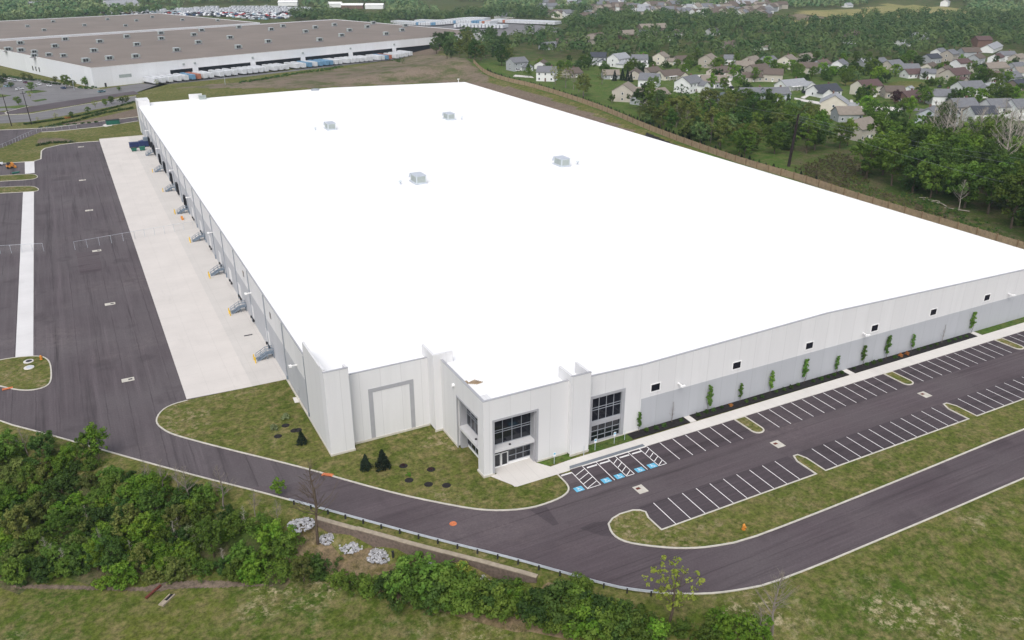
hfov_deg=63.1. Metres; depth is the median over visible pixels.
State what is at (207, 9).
stored cars
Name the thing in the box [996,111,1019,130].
leafy tree
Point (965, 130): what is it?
leafy tree
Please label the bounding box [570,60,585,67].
shrub
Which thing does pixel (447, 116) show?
rooftop unit
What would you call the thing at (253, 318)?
dock door
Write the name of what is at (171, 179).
dock door
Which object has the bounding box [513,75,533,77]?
house drive
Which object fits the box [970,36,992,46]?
house
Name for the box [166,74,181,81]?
semi trailer
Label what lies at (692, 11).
house
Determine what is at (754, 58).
house
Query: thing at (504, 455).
door
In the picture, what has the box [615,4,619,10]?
house
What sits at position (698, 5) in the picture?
house
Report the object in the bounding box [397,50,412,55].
semi trailer
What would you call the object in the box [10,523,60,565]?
shrub
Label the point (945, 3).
house
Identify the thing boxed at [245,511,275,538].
shrub
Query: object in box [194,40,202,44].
rooftop unit
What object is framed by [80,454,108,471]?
shrub
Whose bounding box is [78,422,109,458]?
leafy tree
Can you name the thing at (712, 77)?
leafy tree
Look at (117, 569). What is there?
shrub
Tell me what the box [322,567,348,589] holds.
shrub
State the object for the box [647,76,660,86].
leafy tree
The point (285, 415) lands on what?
shrub
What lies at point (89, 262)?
asphalt patch
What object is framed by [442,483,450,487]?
mulch ring
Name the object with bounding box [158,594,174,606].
culvert outlet
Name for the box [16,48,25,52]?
rooftop unit
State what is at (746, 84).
leafy tree
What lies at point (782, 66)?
shrub
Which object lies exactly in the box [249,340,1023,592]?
ring road
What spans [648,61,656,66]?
leafy tree
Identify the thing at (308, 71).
hedge
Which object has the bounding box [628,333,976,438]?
mulch beds
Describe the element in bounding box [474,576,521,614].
shrub
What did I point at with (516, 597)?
shrub
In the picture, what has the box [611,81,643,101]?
house
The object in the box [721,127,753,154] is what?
leafy tree
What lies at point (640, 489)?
drain inlet
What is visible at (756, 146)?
shrub
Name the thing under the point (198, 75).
semi trailer
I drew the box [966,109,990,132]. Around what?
bare tree
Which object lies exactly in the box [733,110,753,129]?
leafy tree
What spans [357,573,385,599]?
shrub
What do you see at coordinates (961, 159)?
leafy tree
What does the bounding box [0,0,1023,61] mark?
distant woods
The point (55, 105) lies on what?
entry drive
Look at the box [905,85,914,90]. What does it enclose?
garden shed
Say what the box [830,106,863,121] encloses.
house
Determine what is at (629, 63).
leafy tree
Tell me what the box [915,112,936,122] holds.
leafy tree
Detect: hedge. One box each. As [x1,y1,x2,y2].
[7,75,40,80]
[35,140,77,145]
[40,80,61,84]
[48,106,133,126]
[77,85,96,88]
[239,65,343,82]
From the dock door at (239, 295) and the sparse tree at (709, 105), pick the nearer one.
the dock door at (239, 295)
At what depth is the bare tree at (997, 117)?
306.65 m
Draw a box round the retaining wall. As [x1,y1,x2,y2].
[317,516,537,582]
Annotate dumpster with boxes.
[105,119,119,124]
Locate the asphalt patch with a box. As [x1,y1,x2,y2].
[76,251,101,272]
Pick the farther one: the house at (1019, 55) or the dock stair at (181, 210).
the house at (1019, 55)
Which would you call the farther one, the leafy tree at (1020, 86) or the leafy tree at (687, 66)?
the leafy tree at (687, 66)
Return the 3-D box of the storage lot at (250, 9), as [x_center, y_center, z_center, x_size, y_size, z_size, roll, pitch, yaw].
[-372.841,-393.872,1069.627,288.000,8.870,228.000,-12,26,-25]
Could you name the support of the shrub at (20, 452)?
on the ground at (956, 574)
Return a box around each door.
[169,172,173,184]
[175,182,179,194]
[183,195,186,207]
[228,267,232,284]
[238,283,241,300]
[250,304,254,321]
[266,331,270,348]
[495,453,500,467]
[501,451,507,465]
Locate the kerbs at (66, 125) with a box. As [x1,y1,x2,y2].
[5,82,139,162]
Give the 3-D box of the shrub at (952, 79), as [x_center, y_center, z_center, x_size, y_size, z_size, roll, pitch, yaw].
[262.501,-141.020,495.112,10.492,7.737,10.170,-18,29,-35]
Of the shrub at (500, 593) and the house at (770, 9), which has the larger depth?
the house at (770, 9)
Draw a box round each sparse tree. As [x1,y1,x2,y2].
[550,66,562,84]
[557,64,572,87]
[597,70,605,84]
[635,96,649,116]
[641,555,704,621]
[653,99,671,124]
[671,84,689,96]
[688,91,702,106]
[698,99,717,117]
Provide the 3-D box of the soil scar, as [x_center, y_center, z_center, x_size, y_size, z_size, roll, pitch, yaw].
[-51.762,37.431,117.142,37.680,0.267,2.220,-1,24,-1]
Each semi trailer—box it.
[142,76,157,84]
[150,75,165,83]
[157,75,172,82]
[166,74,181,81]
[173,73,188,80]
[180,72,195,79]
[185,72,200,79]
[192,71,207,78]
[198,70,213,78]
[208,70,223,76]
[215,69,230,76]
[222,68,237,74]
[231,67,246,73]
[236,67,251,74]
[242,66,257,72]
[248,66,262,72]
[253,65,268,71]
[262,64,277,70]
[268,64,283,70]
[273,63,288,70]
[284,62,299,68]
[291,61,305,68]
[297,61,311,67]
[302,60,317,66]
[307,60,322,66]
[313,59,328,65]
[319,59,332,65]
[323,58,337,64]
[327,58,341,64]
[334,57,349,63]
[339,57,353,62]
[345,56,358,62]
[348,56,363,61]
[357,55,372,60]
[366,54,380,60]
[383,53,398,58]
[388,52,402,57]
[393,51,407,56]
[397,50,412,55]
[487,20,497,23]
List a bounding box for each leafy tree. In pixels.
[0,73,9,82]
[0,427,24,458]
[0,500,31,530]
[0,503,33,540]
[12,96,21,104]
[22,430,55,464]
[25,82,36,90]
[40,509,71,539]
[60,75,70,87]
[68,432,98,458]
[77,539,105,570]
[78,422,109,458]
[81,76,87,85]
[85,535,129,573]
[109,503,148,535]
[120,511,161,548]
[127,541,152,572]
[138,482,173,516]
[161,503,190,529]
[177,522,212,548]
[195,515,226,557]
[269,476,286,494]
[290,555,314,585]
[429,37,443,53]
[434,35,446,50]
[437,31,448,43]
[440,40,458,57]
[441,38,448,58]
[445,32,458,45]
[453,38,465,57]
[458,25,468,37]
[461,27,474,41]
[462,34,473,45]
[462,41,477,57]
[468,38,481,57]
[471,28,480,37]
[476,42,484,60]
[477,44,489,59]
[481,33,491,51]
[481,38,491,57]
[485,26,493,37]
[488,39,499,55]
[490,32,502,47]
[491,43,509,58]
[491,48,510,65]
[500,40,510,49]
[501,31,509,42]
[501,36,511,43]
[503,44,514,59]
[524,67,532,76]
[556,60,566,70]
[573,73,591,95]
[579,57,596,67]
[582,54,596,64]
[624,61,636,70]
[626,85,650,104]
[629,57,639,66]
[635,100,663,116]
[640,83,655,105]
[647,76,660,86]
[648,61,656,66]
[648,89,665,109]
[652,104,668,127]
[653,94,674,109]
[660,60,671,69]
[662,97,684,115]
[663,107,679,131]
[672,101,692,120]
[673,95,694,109]
[674,59,681,66]
[675,93,698,104]
[678,64,689,72]
[678,114,693,137]
[681,102,700,122]
[683,56,694,64]
[685,59,693,67]
[689,121,711,142]
[692,48,700,60]
[694,115,707,129]
[699,87,714,108]
[699,89,721,105]
[699,106,718,140]
[703,98,717,110]
[706,73,718,86]
[706,99,734,113]
[708,112,728,144]
[710,57,725,66]
[710,115,731,146]
[715,68,722,74]
[718,88,740,104]
[719,77,728,90]
[720,91,736,108]
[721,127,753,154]
[725,114,741,137]
[726,107,745,124]
[727,64,740,76]
[728,92,745,112]
[730,123,752,134]
[731,53,740,62]
[732,73,747,86]
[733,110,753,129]
[734,123,759,157]
[735,88,754,100]
[735,101,751,118]
[738,81,752,86]
[744,95,759,113]
[744,112,765,127]
[745,120,758,131]
[748,127,763,149]
[751,67,760,81]
[756,98,773,119]
[756,107,779,125]
[760,88,776,110]
[763,56,773,64]
[765,128,787,153]
[768,93,785,108]
[769,106,787,130]
[770,59,779,67]
[770,121,792,140]
[778,104,795,126]
[780,100,808,112]
[781,104,797,121]
[786,59,796,71]
[787,115,807,139]
[789,67,805,78]
[791,63,803,71]
[792,113,809,136]
[796,115,820,152]
[797,55,812,61]
[798,100,820,119]
[803,120,833,149]
[808,66,817,78]
[810,52,823,60]
[810,108,832,121]
[815,109,833,143]
[817,62,831,72]
[828,122,853,148]
[829,65,838,74]
[838,66,855,76]
[840,53,848,59]
[840,72,854,84]
[842,117,859,145]
[848,60,860,68]
[849,138,890,177]
[851,51,860,62]
[852,86,866,103]
[855,84,870,103]
[856,95,879,114]
[858,58,883,78]
[862,52,873,62]
[862,100,889,117]
[864,84,877,95]
[864,110,896,149]
[868,138,908,175]
[870,65,888,78]
[872,131,908,148]
[882,122,917,137]
[882,130,914,185]
[883,73,891,82]
[884,104,908,119]
[885,111,909,133]
[885,125,905,155]
[885,126,914,139]
[888,64,902,74]
[889,89,903,101]
[889,149,938,192]
[896,97,915,113]
[899,53,909,62]
[903,95,918,118]
[903,148,938,186]
[905,114,928,132]
[906,50,917,62]
[907,127,933,165]
[907,158,955,197]
[911,123,945,142]
[914,124,944,141]
[915,83,925,92]
[915,85,935,104]
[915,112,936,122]
[915,134,942,165]
[922,117,944,128]
[927,141,966,193]
[933,135,984,163]
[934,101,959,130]
[937,76,947,84]
[938,163,979,201]
[941,127,957,148]
[942,151,964,170]
[945,160,998,207]
[946,88,968,99]
[952,133,985,160]
[959,120,989,147]
[960,116,984,132]
[961,87,980,98]
[965,146,987,165]
[968,136,1009,192]
[969,72,976,80]
[970,88,990,102]
[970,119,1002,146]
[970,153,1016,213]
[973,65,986,71]
[975,67,988,80]
[980,145,1012,161]
[983,69,995,82]
[983,83,997,97]
[984,114,1009,139]
[985,162,1012,204]
[991,86,1003,97]
[992,73,1003,81]
[992,163,1023,228]
[994,80,1008,90]
[995,157,1015,181]
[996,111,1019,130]
[998,85,1018,97]
[998,160,1023,208]
[999,70,1015,81]
[1000,124,1023,152]
[1000,136,1023,154]
[1008,152,1023,171]
[1010,86,1023,98]
[1016,83,1023,92]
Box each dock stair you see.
[165,183,174,191]
[177,202,188,213]
[192,229,204,241]
[210,262,224,275]
[230,296,246,313]
[255,341,273,361]
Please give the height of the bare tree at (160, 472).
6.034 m
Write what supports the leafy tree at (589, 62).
on the ground at (956, 574)
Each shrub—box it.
[0,456,39,486]
[0,466,12,480]
[0,479,13,497]
[0,484,15,507]
[0,489,27,516]
[0,528,13,542]
[0,539,35,567]
[0,540,11,552]
[0,553,41,584]
[1,538,27,555]
[7,447,26,459]
[9,461,49,484]
[9,480,26,494]
[10,499,57,529]
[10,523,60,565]
[16,555,58,586]
[19,479,51,502]
[21,463,57,486]
[22,491,64,511]
[26,540,82,574]
[28,520,46,527]
[29,549,59,568]
[37,454,75,480]
[39,469,81,505]
[41,448,59,463]
[45,501,77,529]
[47,558,82,578]
[49,504,94,529]
[54,442,81,461]
[55,493,75,512]
[59,534,89,553]
[62,459,82,473]
[63,528,86,546]
[65,491,90,507]
[65,549,92,576]
[70,516,97,532]
[76,472,100,489]
[77,538,112,560]
[79,504,121,537]
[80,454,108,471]
[81,486,102,507]
[89,517,122,539]
[90,526,124,539]
[90,576,114,590]
[92,537,136,564]
[94,494,114,514]
[95,465,124,488]
[97,472,128,499]
[101,556,139,590]
[103,496,138,524]
[104,476,137,505]
[104,483,147,508]
[117,470,158,496]
[119,470,143,483]
[125,535,159,571]
[137,503,153,513]
[140,564,165,584]
[141,541,174,572]
[143,512,172,534]
[144,472,175,491]
[147,529,177,550]
[147,555,192,584]
[154,553,178,575]
[156,490,185,515]
[167,538,196,561]
[168,525,195,549]
[169,482,202,499]
[170,498,198,518]
[172,499,215,524]
[174,544,203,570]
[179,523,205,547]
[190,481,226,511]
[190,558,214,582]
[203,557,230,575]
[211,520,231,543]
[216,503,234,519]
[219,509,253,537]
[221,557,250,581]
[224,538,259,569]
[235,551,281,585]
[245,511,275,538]
[252,541,278,564]
[255,518,296,553]
[261,558,293,588]
[266,531,306,560]
[270,423,277,430]
[280,413,288,419]
[287,549,313,578]
[305,552,342,581]
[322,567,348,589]
[336,571,365,596]
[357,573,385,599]
[372,569,411,614]
[381,550,430,598]
[388,566,428,608]
[392,566,451,615]
[405,552,467,606]
[428,562,477,612]
[432,572,484,617]
[439,574,502,615]
[450,560,476,583]
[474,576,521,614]
[483,578,521,624]
[501,585,550,616]
[502,586,533,618]
[505,577,524,592]
[515,585,568,630]
[524,599,572,638]
[532,578,587,626]
[551,582,590,614]
[559,590,596,639]
[562,592,605,639]
[563,60,572,66]
[568,571,593,591]
[569,590,619,639]
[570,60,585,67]
[582,598,625,639]
[591,599,655,638]
[601,64,611,70]
[612,598,650,639]
[618,602,666,639]
[636,61,646,68]
[640,617,670,639]
[641,113,659,123]
[666,616,694,639]
[677,127,693,137]
[693,128,714,140]
[694,615,725,639]
[704,604,748,639]
[735,609,774,639]
[736,140,758,152]
[755,59,767,63]
[762,125,771,134]
[771,136,796,149]
[778,64,788,71]
[801,73,809,79]
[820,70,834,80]
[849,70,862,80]
[899,178,922,190]
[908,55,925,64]
[924,77,936,85]
[940,178,958,193]
[946,76,963,84]
[972,62,986,67]
[991,198,1013,209]
[1007,211,1023,225]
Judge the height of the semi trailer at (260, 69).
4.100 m
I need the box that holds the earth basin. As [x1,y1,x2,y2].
[37,138,72,144]
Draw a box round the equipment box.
[198,95,205,99]
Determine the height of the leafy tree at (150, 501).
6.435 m
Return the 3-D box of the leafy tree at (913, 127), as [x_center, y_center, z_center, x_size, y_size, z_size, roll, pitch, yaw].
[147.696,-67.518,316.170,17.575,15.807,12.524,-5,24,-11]
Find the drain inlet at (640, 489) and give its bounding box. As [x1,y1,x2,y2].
[632,485,647,493]
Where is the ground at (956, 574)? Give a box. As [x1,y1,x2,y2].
[0,0,1023,639]
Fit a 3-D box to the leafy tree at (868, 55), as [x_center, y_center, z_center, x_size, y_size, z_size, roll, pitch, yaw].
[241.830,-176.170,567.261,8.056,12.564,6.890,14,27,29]
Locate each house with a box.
[103,0,139,6]
[494,14,508,18]
[505,56,533,71]
[534,59,548,68]
[536,65,557,81]
[538,41,556,49]
[546,3,557,8]
[554,10,562,17]
[559,66,583,77]
[562,10,573,17]
[579,34,595,44]
[590,52,606,65]
[601,69,619,78]
[604,4,613,9]
[607,52,630,67]
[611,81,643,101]
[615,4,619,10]
[618,29,636,39]
[629,68,643,79]
[630,97,644,104]
[631,53,648,67]
[636,8,649,13]
[636,23,665,32]
[637,4,650,7]
[638,72,660,87]
[644,65,661,72]
[644,87,670,105]
[649,1,658,5]
[652,50,675,65]
[656,69,688,80]
[661,6,673,10]
[668,0,681,6]
[673,55,688,63]
[674,73,710,93]
[680,8,694,11]
[689,8,701,13]
[692,3,701,8]
[698,53,717,67]
[700,73,727,87]
[701,3,713,8]
[705,64,738,75]
[706,28,719,34]
[721,40,736,47]
[724,2,738,6]
[724,54,734,64]
[733,59,754,68]
[738,85,762,96]
[739,72,763,81]
[741,55,758,61]
[744,63,769,72]
[751,5,762,8]
[758,55,776,66]
[761,85,791,101]
[763,10,772,17]
[763,68,783,81]
[765,3,778,11]
[765,7,773,13]
[773,77,815,90]
[777,1,787,8]
[777,53,798,69]
[796,53,815,61]
[798,62,818,73]
[805,82,842,97]
[814,58,831,72]
[819,91,858,114]
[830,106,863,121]
[831,58,848,67]
[838,116,876,140]
[842,3,852,7]
[849,79,883,96]
[858,58,865,66]
[870,57,886,64]
[880,85,905,97]
[883,59,902,69]
[893,62,920,73]
[893,88,922,102]
[894,40,910,46]
[899,68,920,78]
[915,104,939,122]
[919,68,936,79]
[920,62,937,68]
[922,53,942,63]
[924,87,956,104]
[930,47,945,53]
[935,64,951,77]
[938,67,971,83]
[940,0,949,6]
[940,49,959,61]
[941,96,980,117]
[944,104,960,125]
[949,58,972,68]
[950,80,989,97]
[956,46,981,58]
[962,105,999,121]
[967,52,986,64]
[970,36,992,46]
[975,71,1000,82]
[979,98,1011,117]
[980,41,1002,52]
[981,60,1010,71]
[984,80,1006,93]
[987,53,1004,61]
[995,49,1016,61]
[1002,69,1023,81]
[1007,53,1023,62]
[1007,78,1023,90]
[1008,61,1023,69]
[1008,98,1023,120]
[1009,66,1023,75]
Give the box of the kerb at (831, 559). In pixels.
[0,420,1023,594]
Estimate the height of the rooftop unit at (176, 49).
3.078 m
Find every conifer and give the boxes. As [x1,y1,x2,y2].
[295,430,306,445]
[359,454,373,471]
[374,449,391,471]
[611,70,616,80]
[619,68,624,80]
[624,69,629,80]
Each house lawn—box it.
[838,79,856,85]
[889,81,925,87]
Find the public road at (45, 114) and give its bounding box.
[0,96,136,122]
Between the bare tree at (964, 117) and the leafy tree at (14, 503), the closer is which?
the leafy tree at (14, 503)
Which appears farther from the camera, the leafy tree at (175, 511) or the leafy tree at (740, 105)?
the leafy tree at (740, 105)
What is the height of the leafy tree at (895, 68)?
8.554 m
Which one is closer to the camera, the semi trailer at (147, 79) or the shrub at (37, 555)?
the shrub at (37, 555)
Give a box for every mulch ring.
[405,478,412,482]
[424,482,432,486]
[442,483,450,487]
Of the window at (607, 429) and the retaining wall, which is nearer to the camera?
the retaining wall
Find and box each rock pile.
[287,517,314,532]
[319,533,333,545]
[339,541,362,553]
[366,547,389,564]
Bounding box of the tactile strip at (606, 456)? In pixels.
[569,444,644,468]
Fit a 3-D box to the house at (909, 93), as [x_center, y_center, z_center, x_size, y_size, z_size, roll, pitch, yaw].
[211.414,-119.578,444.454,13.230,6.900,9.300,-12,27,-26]
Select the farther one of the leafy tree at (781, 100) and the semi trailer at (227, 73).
the semi trailer at (227, 73)
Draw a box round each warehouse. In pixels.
[0,13,259,39]
[0,19,484,87]
[135,82,1023,477]
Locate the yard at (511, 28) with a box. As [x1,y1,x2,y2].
[400,23,556,35]
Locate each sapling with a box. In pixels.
[637,412,641,431]
[706,385,713,406]
[738,383,743,398]
[769,370,774,388]
[802,358,809,381]
[834,356,840,372]
[861,345,867,365]
[884,335,891,356]
[910,334,915,347]
[969,312,977,333]
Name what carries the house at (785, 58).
on the ground at (956, 574)
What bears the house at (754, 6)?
on the ground at (956, 574)
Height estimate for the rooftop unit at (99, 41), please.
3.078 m
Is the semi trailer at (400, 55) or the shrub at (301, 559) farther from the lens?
the semi trailer at (400, 55)
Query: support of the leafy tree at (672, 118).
on the ground at (956, 574)
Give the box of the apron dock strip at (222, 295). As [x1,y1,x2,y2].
[128,135,285,385]
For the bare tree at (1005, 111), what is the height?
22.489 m
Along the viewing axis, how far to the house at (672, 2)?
1070.82 m
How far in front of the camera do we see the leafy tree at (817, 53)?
586.60 m
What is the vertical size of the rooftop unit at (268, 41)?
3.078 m
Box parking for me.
[0,58,401,110]
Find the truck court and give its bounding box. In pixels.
[0,138,337,487]
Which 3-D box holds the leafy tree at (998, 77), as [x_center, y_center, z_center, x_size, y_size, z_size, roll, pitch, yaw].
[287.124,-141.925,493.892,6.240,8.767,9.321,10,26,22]
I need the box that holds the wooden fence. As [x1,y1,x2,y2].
[473,59,1023,248]
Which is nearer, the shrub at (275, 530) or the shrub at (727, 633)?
the shrub at (727, 633)
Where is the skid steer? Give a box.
[6,162,15,168]
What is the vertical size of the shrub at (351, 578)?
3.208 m
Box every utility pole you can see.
[20,91,31,123]
[787,114,799,166]
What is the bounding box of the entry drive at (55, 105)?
[0,91,137,114]
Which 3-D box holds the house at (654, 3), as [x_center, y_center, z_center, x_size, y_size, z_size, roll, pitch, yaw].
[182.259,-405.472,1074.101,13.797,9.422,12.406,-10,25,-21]
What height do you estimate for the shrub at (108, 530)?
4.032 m
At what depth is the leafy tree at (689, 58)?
576.41 m
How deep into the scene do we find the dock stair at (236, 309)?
195.48 m
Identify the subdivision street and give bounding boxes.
[698,74,732,89]
[794,98,864,107]
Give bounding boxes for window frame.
[650,382,660,392]
[732,360,741,370]
[804,341,813,350]
[870,323,878,332]
[929,307,937,316]
[983,293,990,301]
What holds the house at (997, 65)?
on the ground at (956, 574)
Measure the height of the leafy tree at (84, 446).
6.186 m
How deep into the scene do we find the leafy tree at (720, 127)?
333.12 m
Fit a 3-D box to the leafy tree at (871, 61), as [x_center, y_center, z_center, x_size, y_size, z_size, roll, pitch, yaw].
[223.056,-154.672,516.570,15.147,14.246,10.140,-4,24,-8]
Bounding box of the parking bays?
[531,331,1023,536]
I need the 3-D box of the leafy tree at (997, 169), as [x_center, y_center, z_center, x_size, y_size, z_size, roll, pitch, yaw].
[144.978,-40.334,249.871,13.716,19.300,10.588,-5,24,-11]
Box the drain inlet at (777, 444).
[770,440,785,447]
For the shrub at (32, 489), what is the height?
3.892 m
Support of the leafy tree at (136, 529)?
on the ground at (956, 574)
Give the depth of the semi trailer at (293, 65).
605.76 m
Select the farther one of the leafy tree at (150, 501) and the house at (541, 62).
the house at (541, 62)
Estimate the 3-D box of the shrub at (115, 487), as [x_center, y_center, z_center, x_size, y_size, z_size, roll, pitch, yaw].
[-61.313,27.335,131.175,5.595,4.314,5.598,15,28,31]
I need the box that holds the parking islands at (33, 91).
[0,90,46,107]
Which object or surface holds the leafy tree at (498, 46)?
on the ground at (956, 574)
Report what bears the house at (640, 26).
on the ground at (956, 574)
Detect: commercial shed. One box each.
[278,0,298,5]
[328,2,341,6]
[341,3,363,8]
[365,3,384,8]
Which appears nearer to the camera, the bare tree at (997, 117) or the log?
the log
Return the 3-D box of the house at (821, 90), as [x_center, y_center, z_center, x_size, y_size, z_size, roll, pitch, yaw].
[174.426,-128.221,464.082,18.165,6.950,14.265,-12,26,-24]
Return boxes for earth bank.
[63,109,137,124]
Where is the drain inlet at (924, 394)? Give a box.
[917,391,931,397]
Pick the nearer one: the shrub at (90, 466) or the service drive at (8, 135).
the shrub at (90, 466)
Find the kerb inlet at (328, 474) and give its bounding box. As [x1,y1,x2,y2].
[322,473,333,476]
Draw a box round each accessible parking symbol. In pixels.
[573,486,584,491]
[601,477,611,482]
[613,473,624,478]
[634,467,644,472]
[647,463,657,468]
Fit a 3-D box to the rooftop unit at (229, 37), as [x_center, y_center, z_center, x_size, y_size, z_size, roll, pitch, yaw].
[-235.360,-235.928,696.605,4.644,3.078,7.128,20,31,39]
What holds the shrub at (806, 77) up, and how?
on the ground at (956, 574)
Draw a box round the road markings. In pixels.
[571,334,1023,523]
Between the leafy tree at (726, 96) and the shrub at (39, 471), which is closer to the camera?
the shrub at (39, 471)
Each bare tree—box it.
[13,426,28,455]
[137,461,150,481]
[152,459,169,486]
[169,465,183,495]
[174,467,196,498]
[209,465,236,509]
[248,487,260,516]
[270,500,282,519]
[283,459,340,544]
[748,603,771,634]
[752,570,800,635]
[920,100,949,129]
[933,98,965,129]
[943,98,971,133]
[954,105,973,132]
[954,180,968,210]
[965,106,990,130]
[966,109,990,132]
[985,109,1023,153]
[990,106,1004,136]
[995,108,1021,142]
[996,97,1023,131]
[996,106,1023,146]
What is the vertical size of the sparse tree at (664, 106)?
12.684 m
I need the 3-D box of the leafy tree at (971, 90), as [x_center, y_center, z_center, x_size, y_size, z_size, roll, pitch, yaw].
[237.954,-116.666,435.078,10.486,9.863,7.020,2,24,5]
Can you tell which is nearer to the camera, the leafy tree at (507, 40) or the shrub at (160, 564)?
the shrub at (160, 564)
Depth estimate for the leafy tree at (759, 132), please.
330.26 m
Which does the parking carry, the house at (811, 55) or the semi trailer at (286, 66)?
the semi trailer at (286, 66)
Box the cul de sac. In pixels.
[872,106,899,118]
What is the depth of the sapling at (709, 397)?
151.53 m
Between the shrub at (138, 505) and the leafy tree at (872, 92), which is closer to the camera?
the shrub at (138, 505)
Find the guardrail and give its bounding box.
[289,498,658,596]
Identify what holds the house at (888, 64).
on the ground at (956, 574)
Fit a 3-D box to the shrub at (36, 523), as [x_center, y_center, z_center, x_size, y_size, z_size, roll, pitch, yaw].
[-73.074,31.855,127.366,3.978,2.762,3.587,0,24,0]
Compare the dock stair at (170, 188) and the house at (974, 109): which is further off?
the house at (974, 109)
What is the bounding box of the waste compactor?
[129,137,148,147]
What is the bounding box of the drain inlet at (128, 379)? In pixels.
[121,377,133,382]
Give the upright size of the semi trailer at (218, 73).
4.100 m
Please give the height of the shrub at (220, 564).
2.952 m
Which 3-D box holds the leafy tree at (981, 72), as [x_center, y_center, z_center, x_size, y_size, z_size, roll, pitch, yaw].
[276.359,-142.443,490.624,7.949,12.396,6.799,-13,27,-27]
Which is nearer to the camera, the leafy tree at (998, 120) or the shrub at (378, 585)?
the shrub at (378, 585)
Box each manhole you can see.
[23,359,33,363]
[24,365,33,369]
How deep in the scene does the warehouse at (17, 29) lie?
835.05 m
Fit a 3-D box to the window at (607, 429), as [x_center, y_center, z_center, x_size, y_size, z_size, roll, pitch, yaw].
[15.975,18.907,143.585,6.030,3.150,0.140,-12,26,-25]
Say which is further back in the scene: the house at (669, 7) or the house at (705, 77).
the house at (669, 7)
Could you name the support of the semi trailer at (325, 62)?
on the parking
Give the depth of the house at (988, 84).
472.48 m
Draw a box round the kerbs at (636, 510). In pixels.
[0,174,1023,548]
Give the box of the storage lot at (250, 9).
[170,7,287,18]
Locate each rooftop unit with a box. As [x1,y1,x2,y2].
[2,47,12,51]
[16,40,25,44]
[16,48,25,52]
[29,53,37,57]
[45,52,53,56]
[51,44,59,48]
[59,53,67,57]
[61,37,69,40]
[81,58,92,63]
[89,48,100,52]
[95,39,103,43]
[103,55,114,60]
[122,34,130,38]
[130,53,140,58]
[131,42,140,46]
[156,36,164,40]
[172,47,180,52]
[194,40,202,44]
[226,35,233,39]
[234,44,242,49]
[263,39,271,43]
[316,37,324,41]
[323,121,336,130]
[409,172,427,184]
[442,112,455,120]
[552,155,570,167]
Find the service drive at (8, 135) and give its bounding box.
[0,117,138,147]
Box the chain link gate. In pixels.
[73,231,134,247]
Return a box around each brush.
[794,150,873,186]
[821,178,952,220]
[900,191,1015,238]
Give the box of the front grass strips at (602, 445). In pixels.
[538,317,1023,465]
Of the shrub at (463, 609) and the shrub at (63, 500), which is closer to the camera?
the shrub at (463, 609)
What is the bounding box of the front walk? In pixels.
[293,323,1023,486]
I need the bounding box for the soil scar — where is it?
[10,580,272,591]
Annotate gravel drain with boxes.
[645,133,675,144]
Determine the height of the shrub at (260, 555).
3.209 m
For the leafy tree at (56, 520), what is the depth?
124.38 m
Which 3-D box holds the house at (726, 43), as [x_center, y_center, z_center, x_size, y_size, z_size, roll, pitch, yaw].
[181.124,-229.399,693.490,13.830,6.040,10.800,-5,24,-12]
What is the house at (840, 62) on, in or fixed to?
on the ground at (956, 574)
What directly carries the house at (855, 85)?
on the ground at (956, 574)
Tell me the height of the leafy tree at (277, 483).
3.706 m
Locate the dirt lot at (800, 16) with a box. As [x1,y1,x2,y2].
[788,14,826,19]
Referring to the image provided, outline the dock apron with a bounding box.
[99,137,275,398]
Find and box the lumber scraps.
[465,379,482,383]
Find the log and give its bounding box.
[145,584,160,598]
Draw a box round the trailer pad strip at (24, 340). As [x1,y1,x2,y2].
[15,162,34,356]
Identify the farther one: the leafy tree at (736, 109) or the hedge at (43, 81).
the hedge at (43, 81)
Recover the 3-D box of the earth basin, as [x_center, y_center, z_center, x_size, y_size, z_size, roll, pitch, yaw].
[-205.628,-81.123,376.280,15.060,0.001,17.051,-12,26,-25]
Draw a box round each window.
[466,408,477,434]
[467,438,477,454]
[495,413,530,444]
[508,444,529,461]
[591,419,619,441]
[592,392,620,421]
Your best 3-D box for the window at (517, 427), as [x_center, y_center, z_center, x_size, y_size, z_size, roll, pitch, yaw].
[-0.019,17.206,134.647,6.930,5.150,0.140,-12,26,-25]
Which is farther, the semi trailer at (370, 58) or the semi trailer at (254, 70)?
the semi trailer at (370, 58)
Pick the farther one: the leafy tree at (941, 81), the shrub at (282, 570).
the leafy tree at (941, 81)
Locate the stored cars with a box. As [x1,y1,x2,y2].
[110,5,310,12]
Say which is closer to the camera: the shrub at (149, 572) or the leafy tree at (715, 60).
the shrub at (149, 572)
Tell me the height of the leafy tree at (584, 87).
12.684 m
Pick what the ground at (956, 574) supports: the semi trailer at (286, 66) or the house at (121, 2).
the house at (121, 2)
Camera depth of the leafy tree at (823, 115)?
341.65 m
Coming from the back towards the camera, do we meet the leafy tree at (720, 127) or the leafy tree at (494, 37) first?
the leafy tree at (494, 37)
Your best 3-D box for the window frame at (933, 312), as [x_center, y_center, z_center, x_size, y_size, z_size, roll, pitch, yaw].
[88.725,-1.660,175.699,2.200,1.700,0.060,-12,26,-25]
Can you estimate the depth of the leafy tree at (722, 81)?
478.21 m
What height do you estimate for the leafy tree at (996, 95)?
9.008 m
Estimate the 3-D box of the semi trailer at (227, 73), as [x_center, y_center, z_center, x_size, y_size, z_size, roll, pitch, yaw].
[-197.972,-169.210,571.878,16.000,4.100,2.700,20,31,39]
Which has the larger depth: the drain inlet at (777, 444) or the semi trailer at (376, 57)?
the semi trailer at (376, 57)
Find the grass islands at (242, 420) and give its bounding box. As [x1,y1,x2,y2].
[0,174,1023,546]

